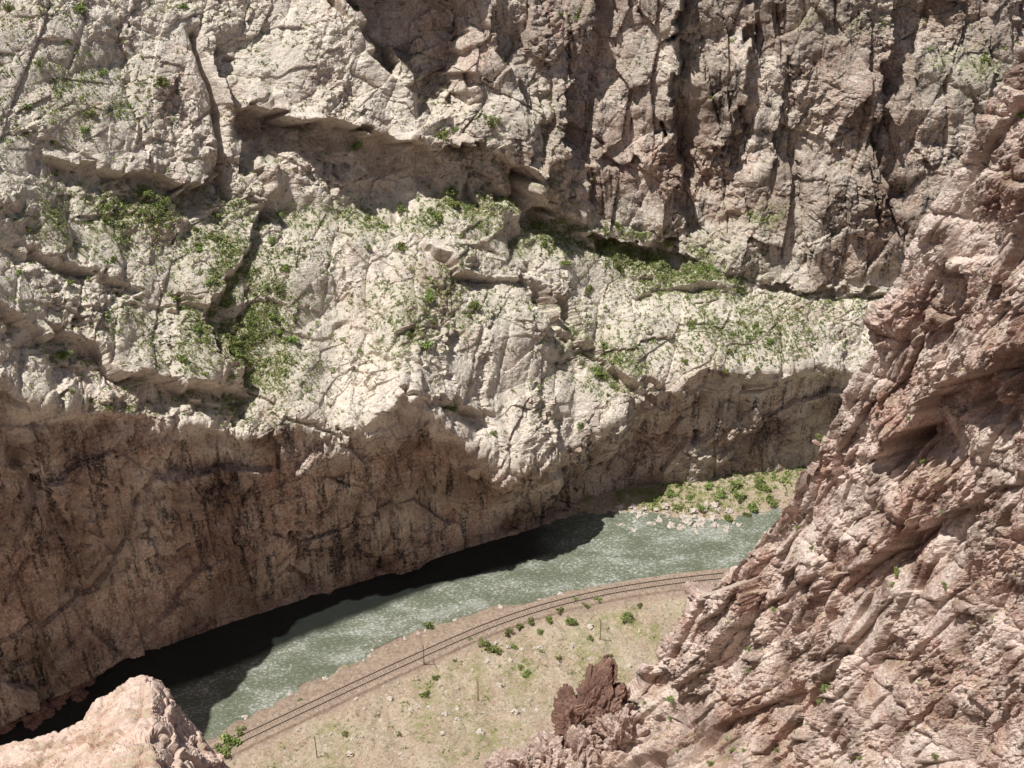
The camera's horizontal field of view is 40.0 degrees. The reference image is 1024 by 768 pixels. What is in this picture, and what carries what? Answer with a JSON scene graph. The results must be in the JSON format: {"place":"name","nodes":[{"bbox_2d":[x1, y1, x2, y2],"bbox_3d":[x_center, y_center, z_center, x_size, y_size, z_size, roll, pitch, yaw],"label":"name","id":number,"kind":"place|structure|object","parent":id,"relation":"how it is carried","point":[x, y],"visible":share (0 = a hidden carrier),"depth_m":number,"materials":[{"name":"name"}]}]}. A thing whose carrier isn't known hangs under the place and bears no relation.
{"place":"outdoors","nodes":[
{"label":"outdoors","id":0,"kind":"place"},
{"bbox_2d":[0,507,780,745],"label":"river","id":1,"kind":"structure","parent":0,"point":[217,681],"depth_m":311.03,"materials":[{"name":"liquid"}]},
{"bbox_2d":[21,713,42,730],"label":"boulder","id":2,"kind":"object","parent":1,"relation":"in","point":[32,724],"visible":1,"depth_m":284.79,"materials":[{"name":"stone"}]},
{"bbox_2d":[42,709,54,719],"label":"boulder","id":3,"kind":"object","parent":1,"relation":"in","point":[45,717],"visible":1,"depth_m":286.51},
{"bbox_2d":[71,689,89,702],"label":"boulder","id":4,"kind":"object","parent":1,"relation":"in","point":[80,695],"visible":1,"depth_m":290.44,"materials":[{"name":"stone"}]},
{"bbox_2d":[156,467,807,767],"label":"canyon floor","id":5,"kind":"structure","parent":0,"point":[621,646],"depth_m":291.59,"materials":[{"name":"soil"}]},
{"bbox_2d":[0,721,16,733],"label":"boulder","id":6,"kind":"object","parent":5,"relation":"on","point":[10,726],"visible":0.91,"depth_m":283.52,"materials":[{"name":"stone"}]},
{"bbox_2d":[29,711,42,720],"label":"boulder","id":7,"kind":"object","parent":5,"relation":"on","point":[38,714],"visible":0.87,"depth_m":285.79,"materials":[{"name":"stone"}]},
{"bbox_2d":[40,701,49,712],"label":"boulder","id":8,"kind":"object","parent":5,"relation":"on","point":[42,709],"visible":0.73,"depth_m":286.94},
{"bbox_2d":[43,704,53,718],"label":"boulder","id":9,"kind":"object","parent":5,"relation":"on","point":[49,710],"visible":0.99,"depth_m":286.57,"materials":[{"name":"stone"}]},
{"bbox_2d":[48,695,65,710],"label":"boulder","id":10,"kind":"object","parent":5,"relation":"on","point":[58,702],"visible":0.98,"depth_m":288.73,"materials":[{"name":"stone"}]},
{"bbox_2d":[57,692,70,698],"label":"boulder","id":11,"kind":"object","parent":5,"relation":"on","point":[67,695],"visible":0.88,"depth_m":290.06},
{"bbox_2d":[70,685,78,694],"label":"boulder","id":12,"kind":"object","parent":5,"relation":"on","point":[74,690],"visible":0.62,"depth_m":290.89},
{"bbox_2d":[82,678,94,688],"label":"boulder","id":13,"kind":"object","parent":5,"relation":"on","point":[89,684],"visible":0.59,"depth_m":292.89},
{"bbox_2d":[214,743,230,757],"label":"shrub","id":14,"kind":"object","parent":5,"relation":"on","point":[227,747],"visible":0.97,"depth_m":277.51,"materials":[{"name":"green plant"}]},
{"bbox_2d":[219,731,241,747],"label":"shrub","id":15,"kind":"object","parent":5,"relation":"on","point":[231,739],"visible":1,"depth_m":279.15,"materials":[{"name":"green plant"}]},
{"bbox_2d":[235,725,245,735],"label":"shrub","id":16,"kind":"object","parent":5,"relation":"on","point":[238,731],"visible":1,"depth_m":281.22,"materials":[{"name":"green plant"}]},
{"bbox_2d":[419,690,430,698],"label":"shrub","id":17,"kind":"object","parent":5,"relation":"on","point":[424,694],"visible":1,"depth_m":289.00,"materials":[{"name":"green plant"}]},
{"bbox_2d":[423,622,434,629],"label":"shrub","id":18,"kind":"object","parent":5,"relation":"on","point":[429,625],"visible":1,"depth_m":304.28,"materials":[{"name":"green plant"}]},
{"bbox_2d":[208,568,729,760],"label":"railway track","id":19,"kind":"structure","parent":5,"relation":"on","point":[313,706],"depth_m":299.75,"materials":[{"name":"metal"}]},
{"bbox_2d":[475,728,484,734],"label":"boulder","id":20,"kind":"object","parent":5,"relation":"on","point":[479,731],"visible":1,"depth_m":279.88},
{"bbox_2d":[478,637,490,646],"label":"shrub","id":21,"kind":"object","parent":5,"relation":"on","point":[484,643],"visible":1,"depth_m":299.49,"materials":[{"name":"green plant"}]},
{"bbox_2d":[484,645,502,654],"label":"shrub","id":22,"kind":"object","parent":5,"relation":"on","point":[495,649],"visible":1,"depth_m":297.95,"materials":[{"name":"green plant"}]},
{"bbox_2d":[504,627,513,636],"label":"shrub","id":23,"kind":"object","parent":5,"relation":"on","point":[506,633],"visible":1,"depth_m":302.03,"materials":[{"name":"green plant"}]},
{"bbox_2d":[510,709,519,714],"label":"boulder","id":24,"kind":"object","parent":5,"relation":"on","point":[515,711],"visible":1,"depth_m":283.61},
{"bbox_2d":[233,464,809,767],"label":"shrubs","id":25,"kind":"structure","parent":5,"relation":"on","point":[582,674],"depth_m":297.40,"materials":[{"name":"green plant"}]},
{"bbox_2d":[522,669,531,678],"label":"shrub","id":26,"kind":"object","parent":5,"relation":"on","point":[526,673],"visible":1,"depth_m":292.82,"materials":[{"name":"green plant"}]},
{"bbox_2d":[527,616,534,625],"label":"shrub","id":27,"kind":"object","parent":5,"relation":"on","point":[531,622],"visible":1,"depth_m":304.78,"materials":[{"name":"green plant"}]},
{"bbox_2d":[273,467,800,767],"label":"floor scrub","id":28,"kind":"object","parent":5,"relation":"on","point":[475,757],"visible":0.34,"depth_m":292.87,"materials":[{"name":"green plant"}]},
{"bbox_2d":[564,616,576,624],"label":"shrub","id":29,"kind":"object","parent":5,"relation":"on","point":[569,619],"visible":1,"depth_m":304.42,"materials":[{"name":"green plant"}]},
{"bbox_2d":[620,611,633,622],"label":"shrub","id":30,"kind":"object","parent":5,"relation":"on","point":[628,615],"visible":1,"depth_m":304.91,"materials":[{"name":"green plant"}]},
{"bbox_2d":[630,507,637,513],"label":"boulder","id":31,"kind":"object","parent":5,"relation":"on","point":[634,510],"visible":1,"depth_m":334.02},
{"bbox_2d":[666,488,672,496],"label":"shrub","id":32,"kind":"object","parent":5,"relation":"on","point":[669,493],"visible":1,"depth_m":337.14,"materials":[{"name":"green plant"}]},
{"bbox_2d":[667,521,675,528],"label":"boulder","id":33,"kind":"object","parent":5,"relation":"on","point":[670,525],"visible":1,"depth_m":330.45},
{"bbox_2d":[678,515,692,525],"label":"boulder","id":34,"kind":"object","parent":5,"relation":"on","point":[685,519],"visible":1,"depth_m":331.15,"materials":[{"name":"stone"}]},
{"bbox_2d":[689,508,698,513],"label":"boulder","id":35,"kind":"object","parent":5,"relation":"on","point":[693,510],"visible":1,"depth_m":333.37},
{"bbox_2d":[693,519,705,525],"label":"boulder","id":36,"kind":"object","parent":5,"relation":"on","point":[700,522],"visible":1,"depth_m":330.99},
{"bbox_2d":[696,502,705,509],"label":"shrub","id":37,"kind":"object","parent":5,"relation":"on","point":[700,507],"visible":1,"depth_m":333.05,"materials":[{"name":"green plant"}]},
{"bbox_2d":[704,482,714,489],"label":"shrub","id":38,"kind":"object","parent":5,"relation":"on","point":[708,485],"visible":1,"depth_m":338.79,"materials":[{"name":"green plant"}]},
{"bbox_2d":[615,466,805,512],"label":"bank brush","id":39,"kind":"object","parent":5,"relation":"on","point":[773,474],"visible":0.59,"depth_m":338.13,"materials":[{"name":"green plant"}]},
{"bbox_2d":[710,501,718,507],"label":"boulder","id":40,"kind":"object","parent":5,"relation":"on","point":[713,504],"visible":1,"depth_m":334.04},
{"bbox_2d":[711,522,719,527],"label":"boulder","id":41,"kind":"object","parent":5,"relation":"on","point":[714,525],"visible":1,"depth_m":330.37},
{"bbox_2d":[715,487,724,498],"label":"shrub","id":42,"kind":"object","parent":5,"relation":"on","point":[720,494],"visible":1,"depth_m":336.37,"materials":[{"name":"green plant"}]},
{"bbox_2d":[723,513,733,522],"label":"shrub","id":43,"kind":"object","parent":5,"relation":"on","point":[728,517],"visible":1,"depth_m":331.91,"materials":[{"name":"green plant"}]},
{"bbox_2d":[724,508,732,513],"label":"boulder","id":44,"kind":"object","parent":5,"relation":"on","point":[729,510],"visible":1,"depth_m":333.62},
{"bbox_2d":[730,479,740,489],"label":"shrub","id":45,"kind":"object","parent":5,"relation":"on","point":[734,483],"visible":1,"depth_m":339.10,"materials":[{"name":"green plant"}]},
{"bbox_2d":[734,491,745,500],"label":"shrub","id":46,"kind":"object","parent":5,"relation":"on","point":[738,496],"visible":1,"depth_m":336.28,"materials":[{"name":"green plant"}]},
{"bbox_2d":[747,501,758,512],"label":"shrub","id":47,"kind":"object","parent":5,"relation":"on","point":[753,507],"visible":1,"depth_m":334.32,"materials":[{"name":"green plant"}]},
{"bbox_2d":[754,476,764,489],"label":"shrub","id":48,"kind":"object","parent":5,"relation":"on","point":[756,481],"visible":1,"depth_m":339.54,"materials":[{"name":"green plant"}]},
{"bbox_2d":[758,482,771,491],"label":"shrub","id":49,"kind":"object","parent":5,"relation":"on","point":[764,487],"visible":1,"depth_m":338.31,"materials":[{"name":"green plant"}]},
{"bbox_2d":[766,494,777,506],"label":"shrub","id":50,"kind":"object","parent":5,"relation":"on","point":[771,500],"visible":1,"depth_m":335.88,"materials":[{"name":"green plant"}]},
{"bbox_2d":[0,0,1023,727],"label":"canyon wall","id":51,"kind":"structure","parent":0,"point":[138,532],"depth_m":305.10,"materials":[{"name":"stone"}]},
{"bbox_2d":[3,4,14,10],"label":"shrub","id":52,"kind":"object","parent":51,"relation":"on","point":[9,7],"visible":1,"depth_m":266.27,"materials":[{"name":"green plant"}]},
{"bbox_2d":[22,104,32,110],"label":"shrub","id":53,"kind":"object","parent":51,"relation":"on","point":[25,107],"visible":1,"depth_m":265.12,"materials":[{"name":"green plant"}]},
{"bbox_2d":[35,60,43,68],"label":"shrub","id":54,"kind":"object","parent":51,"relation":"on","point":[41,63],"visible":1,"depth_m":267.01,"materials":[{"name":"green plant"}]},
{"bbox_2d":[53,350,73,360],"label":"shrub","id":55,"kind":"object","parent":51,"relation":"on","point":[64,355],"visible":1,"depth_m":258.07,"materials":[{"name":"green plant"}]},
{"bbox_2d":[72,1,86,12],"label":"shrub","id":56,"kind":"object","parent":51,"relation":"on","point":[80,7],"visible":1,"depth_m":273.04,"materials":[{"name":"green plant"}]},
{"bbox_2d":[78,126,88,132],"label":"shrub","id":57,"kind":"object","parent":51,"relation":"on","point":[84,129],"visible":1,"depth_m":270.49,"materials":[{"name":"green plant"}]},
{"bbox_2d":[84,109,95,115],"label":"shrub","id":58,"kind":"object","parent":51,"relation":"on","point":[92,111],"visible":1,"depth_m":271.17,"materials":[{"name":"green plant"}]},
{"bbox_2d":[101,213,109,222],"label":"shrub","id":59,"kind":"object","parent":51,"relation":"on","point":[104,217],"visible":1,"depth_m":272.01,"materials":[{"name":"green plant"}]},
{"bbox_2d":[103,202,113,210],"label":"shrub","id":60,"kind":"object","parent":51,"relation":"on","point":[105,207],"visible":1,"depth_m":273.55,"materials":[{"name":"green plant"}]},
{"bbox_2d":[135,185,153,198],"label":"shrub","id":61,"kind":"object","parent":51,"relation":"on","point":[145,191],"visible":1,"depth_m":279.58,"materials":[{"name":"green plant"}]},
{"bbox_2d":[153,199,164,207],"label":"shrub","id":62,"kind":"object","parent":51,"relation":"on","point":[159,205],"visible":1,"depth_m":280.67,"materials":[{"name":"green plant"}]},
{"bbox_2d":[153,75,170,88],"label":"shrub","id":63,"kind":"object","parent":51,"relation":"on","point":[165,82],"visible":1,"depth_m":280.62,"materials":[{"name":"green plant"}]},
{"bbox_2d":[174,352,188,361],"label":"shrub","id":64,"kind":"object","parent":51,"relation":"on","point":[180,357],"visible":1,"depth_m":271.89,"materials":[{"name":"green plant"}]},
{"bbox_2d":[193,325,200,333],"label":"shrub","id":65,"kind":"object","parent":51,"relation":"on","point":[196,330],"visible":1,"depth_m":276.71,"materials":[{"name":"green plant"}]},
{"bbox_2d":[194,244,202,252],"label":"shrub","id":66,"kind":"object","parent":51,"relation":"on","point":[198,248],"visible":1,"depth_m":283.00,"materials":[{"name":"green plant"}]},
{"bbox_2d":[205,278,216,284],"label":"shrub","id":67,"kind":"object","parent":51,"relation":"on","point":[212,281],"visible":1,"depth_m":280.90,"materials":[{"name":"green plant"}]},
{"bbox_2d":[206,233,217,240],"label":"shrub","id":68,"kind":"object","parent":51,"relation":"on","point":[212,237],"visible":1,"depth_m":285.66,"materials":[{"name":"green plant"}]},
{"bbox_2d":[223,297,233,305],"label":"shrub","id":69,"kind":"object","parent":51,"relation":"on","point":[227,301],"visible":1,"depth_m":284.89,"materials":[{"name":"green plant"}]},
{"bbox_2d":[232,346,239,355],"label":"shrub","id":70,"kind":"object","parent":51,"relation":"on","point":[235,350],"visible":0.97,"depth_m":283.48,"materials":[{"name":"green plant"}]},
{"bbox_2d":[231,335,241,345],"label":"shrub","id":71,"kind":"object","parent":51,"relation":"on","point":[239,343],"visible":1,"depth_m":285.12,"materials":[{"name":"green plant"}]},
{"bbox_2d":[267,235,275,245],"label":"shrub","id":72,"kind":"object","parent":51,"relation":"on","point":[271,241],"visible":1,"depth_m":293.44,"materials":[{"name":"green plant"}]},
{"bbox_2d":[272,285,283,293],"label":"shrub","id":73,"kind":"object","parent":51,"relation":"on","point":[280,289],"visible":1,"depth_m":288.25,"materials":[{"name":"green plant"}]},
{"bbox_2d":[279,264,290,271],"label":"shrub","id":74,"kind":"object","parent":51,"relation":"on","point":[284,268],"visible":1,"depth_m":289.98,"materials":[{"name":"green plant"}]},
{"bbox_2d":[281,335,299,343],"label":"shrub","id":75,"kind":"object","parent":51,"relation":"on","point":[294,339],"visible":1,"depth_m":288.04,"materials":[{"name":"green plant"}]},
{"bbox_2d":[352,139,362,150],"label":"shrub","id":76,"kind":"object","parent":51,"relation":"on","point":[358,144],"visible":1,"depth_m":308.83,"materials":[{"name":"green plant"}]},
{"bbox_2d":[393,241,407,250],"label":"shrub","id":77,"kind":"object","parent":51,"relation":"on","point":[400,248],"visible":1,"depth_m":301.91,"materials":[{"name":"green plant"}]},
{"bbox_2d":[396,202,408,214],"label":"shrub","id":78,"kind":"object","parent":51,"relation":"on","point":[400,208],"visible":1,"depth_m":310.63,"materials":[{"name":"green plant"}]},
{"bbox_2d":[417,339,434,348],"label":"shrub","id":79,"kind":"object","parent":51,"relation":"on","point":[427,344],"visible":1,"depth_m":292.76,"materials":[{"name":"green plant"}]},
{"bbox_2d":[425,288,434,301],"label":"shrub","id":80,"kind":"object","parent":51,"relation":"on","point":[430,295],"visible":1,"depth_m":297.85,"materials":[{"name":"green plant"}]},
{"bbox_2d":[433,211,443,221],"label":"shrub","id":81,"kind":"object","parent":51,"relation":"on","point":[438,216],"visible":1,"depth_m":306.69,"materials":[{"name":"green plant"}]},
{"bbox_2d":[436,127,448,141],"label":"shrub","id":82,"kind":"object","parent":51,"relation":"on","point":[440,135],"visible":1,"depth_m":304.98,"materials":[{"name":"green plant"}]},
{"bbox_2d":[445,187,455,195],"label":"shrub","id":83,"kind":"object","parent":51,"relation":"on","point":[452,191],"visible":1,"depth_m":312.25,"materials":[{"name":"green plant"}]},
{"bbox_2d":[443,405,458,412],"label":"shrub","id":84,"kind":"object","parent":51,"relation":"on","point":[454,410],"visible":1,"depth_m":297.10,"materials":[{"name":"green plant"}]},
{"bbox_2d":[446,199,459,207],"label":"shrub","id":85,"kind":"object","parent":51,"relation":"on","point":[454,204],"visible":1,"depth_m":310.01,"materials":[{"name":"green plant"}]},
{"bbox_2d":[467,299,482,310],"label":"shrub","id":86,"kind":"object","parent":51,"relation":"on","point":[474,303],"visible":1,"depth_m":303.84,"materials":[{"name":"green plant"}]},
{"bbox_2d":[487,115,501,127],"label":"shrub","id":87,"kind":"object","parent":51,"relation":"on","point":[490,122],"visible":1,"depth_m":305.58,"materials":[{"name":"green plant"}]},
{"bbox_2d":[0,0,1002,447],"bbox_3d":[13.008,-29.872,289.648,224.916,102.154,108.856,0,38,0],"label":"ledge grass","id":88,"kind":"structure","parent":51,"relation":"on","point":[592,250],"depth_m":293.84,"materials":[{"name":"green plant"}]},
{"bbox_2d":[0,0,1006,456],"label":"ledge scrub","id":89,"kind":"object","parent":51,"relation":"on","point":[480,226],"visible":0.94,"depth_m":293.95,"materials":[{"name":"green plant"}]},
{"bbox_2d":[533,219,548,230],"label":"shrub","id":90,"kind":"object","parent":51,"relation":"on","point":[540,226],"visible":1,"depth_m":324.15,"materials":[{"name":"green plant"}]},
{"bbox_2d":[559,260,571,264],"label":"shrub","id":91,"kind":"object","parent":51,"relation":"on","point":[565,262],"visible":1,"depth_m":320.58,"materials":[{"name":"green plant"}]},
{"bbox_2d":[584,285,593,294],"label":"shrub","id":92,"kind":"object","parent":51,"relation":"on","point":[588,290],"visible":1,"depth_m":325.14,"materials":[{"name":"green plant"}]},
{"bbox_2d":[643,249,653,259],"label":"shrub","id":93,"kind":"object","parent":51,"relation":"on","point":[649,254],"visible":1,"depth_m":333.17,"materials":[{"name":"green plant"}]},
{"bbox_2d":[663,239,673,248],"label":"shrub","id":94,"kind":"object","parent":51,"relation":"on","point":[668,243],"visible":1,"depth_m":330.58,"materials":[{"name":"green plant"}]},
{"bbox_2d":[980,54,991,61],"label":"shrub","id":95,"kind":"object","parent":51,"relation":"on","point":[984,58],"visible":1,"depth_m":315.13,"materials":[{"name":"green plant"}]},
{"bbox_2d":[522,40,1023,767],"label":"rock spur","id":96,"kind":"structure","parent":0,"point":[846,642],"depth_m":184.45,"materials":[{"name":"stone"}]},
{"bbox_2d":[483,744,531,767],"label":"rock pinnacle","id":97,"kind":"object","parent":96,"relation":"on","point":[505,757],"visible":0.88,"depth_m":236.12,"materials":[{"name":"stone"}]},
{"bbox_2d":[525,728,567,767],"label":"rock pinnacle","id":98,"kind":"object","parent":96,"relation":"on","point":[549,751],"visible":0.88,"depth_m":233.70,"materials":[{"name":"stone"}]},
{"bbox_2d":[551,683,582,747],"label":"rock pinnacle","id":99,"kind":"object","parent":96,"relation":"on","point":[566,701],"visible":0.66,"depth_m":233.58,"materials":[{"name":"stone"}]},
{"bbox_2d":[565,722,602,767],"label":"rock pinnacle","id":100,"kind":"object","parent":96,"relation":"on","point":[584,741],"visible":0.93,"depth_m":231.57,"materials":[{"name":"stone"}]},
{"bbox_2d":[574,657,617,722],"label":"rock pinnacle","id":101,"kind":"object","parent":96,"relation":"on","point":[600,679],"visible":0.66,"depth_m":230.40,"materials":[{"name":"stone"}]},
{"bbox_2d":[580,682,630,732],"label":"rock pinnacle","id":102,"kind":"object","parent":96,"relation":"on","point":[614,697],"visible":0.62,"depth_m":228.97,"materials":[{"name":"stone"}]},
{"bbox_2d":[603,653,615,664],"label":"rock pinnacle","id":103,"kind":"object","parent":96,"relation":"on","point":[606,656],"visible":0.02,"depth_m":234.53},
{"bbox_2d":[592,703,648,750],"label":"rock pinnacle","id":104,"kind":"object","parent":96,"relation":"on","point":[623,728],"visible":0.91,"depth_m":229.07,"materials":[{"name":"stone"}]},
{"bbox_2d":[569,41,1023,767],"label":"spur grass","id":105,"kind":"structure","parent":96,"relation":"on","point":[833,573],"depth_m":194.01,"materials":[{"name":"green plant"}]},
{"bbox_2d":[820,682,830,692],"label":"shrub","id":106,"kind":"object","parent":96,"relation":"on","point":[823,687],"visible":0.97,"depth_m":204.70,"materials":[{"name":"green plant"}]},
{"bbox_2d":[894,566,899,577],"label":"shrub","id":107,"kind":"object","parent":96,"relation":"on","point":[896,572],"visible":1,"depth_m":190.71,"materials":[{"name":"green plant"}]},
{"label":"near slope","id":108,"kind":"structure","parent":0,"visible":0},
{"bbox_2d":[0,675,229,767],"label":"rock outcrop","id":109,"kind":"object","parent":108,"relation":"on","point":[141,721],"visible":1,"depth_m":87.96,"materials":[{"name":"beige stone"}]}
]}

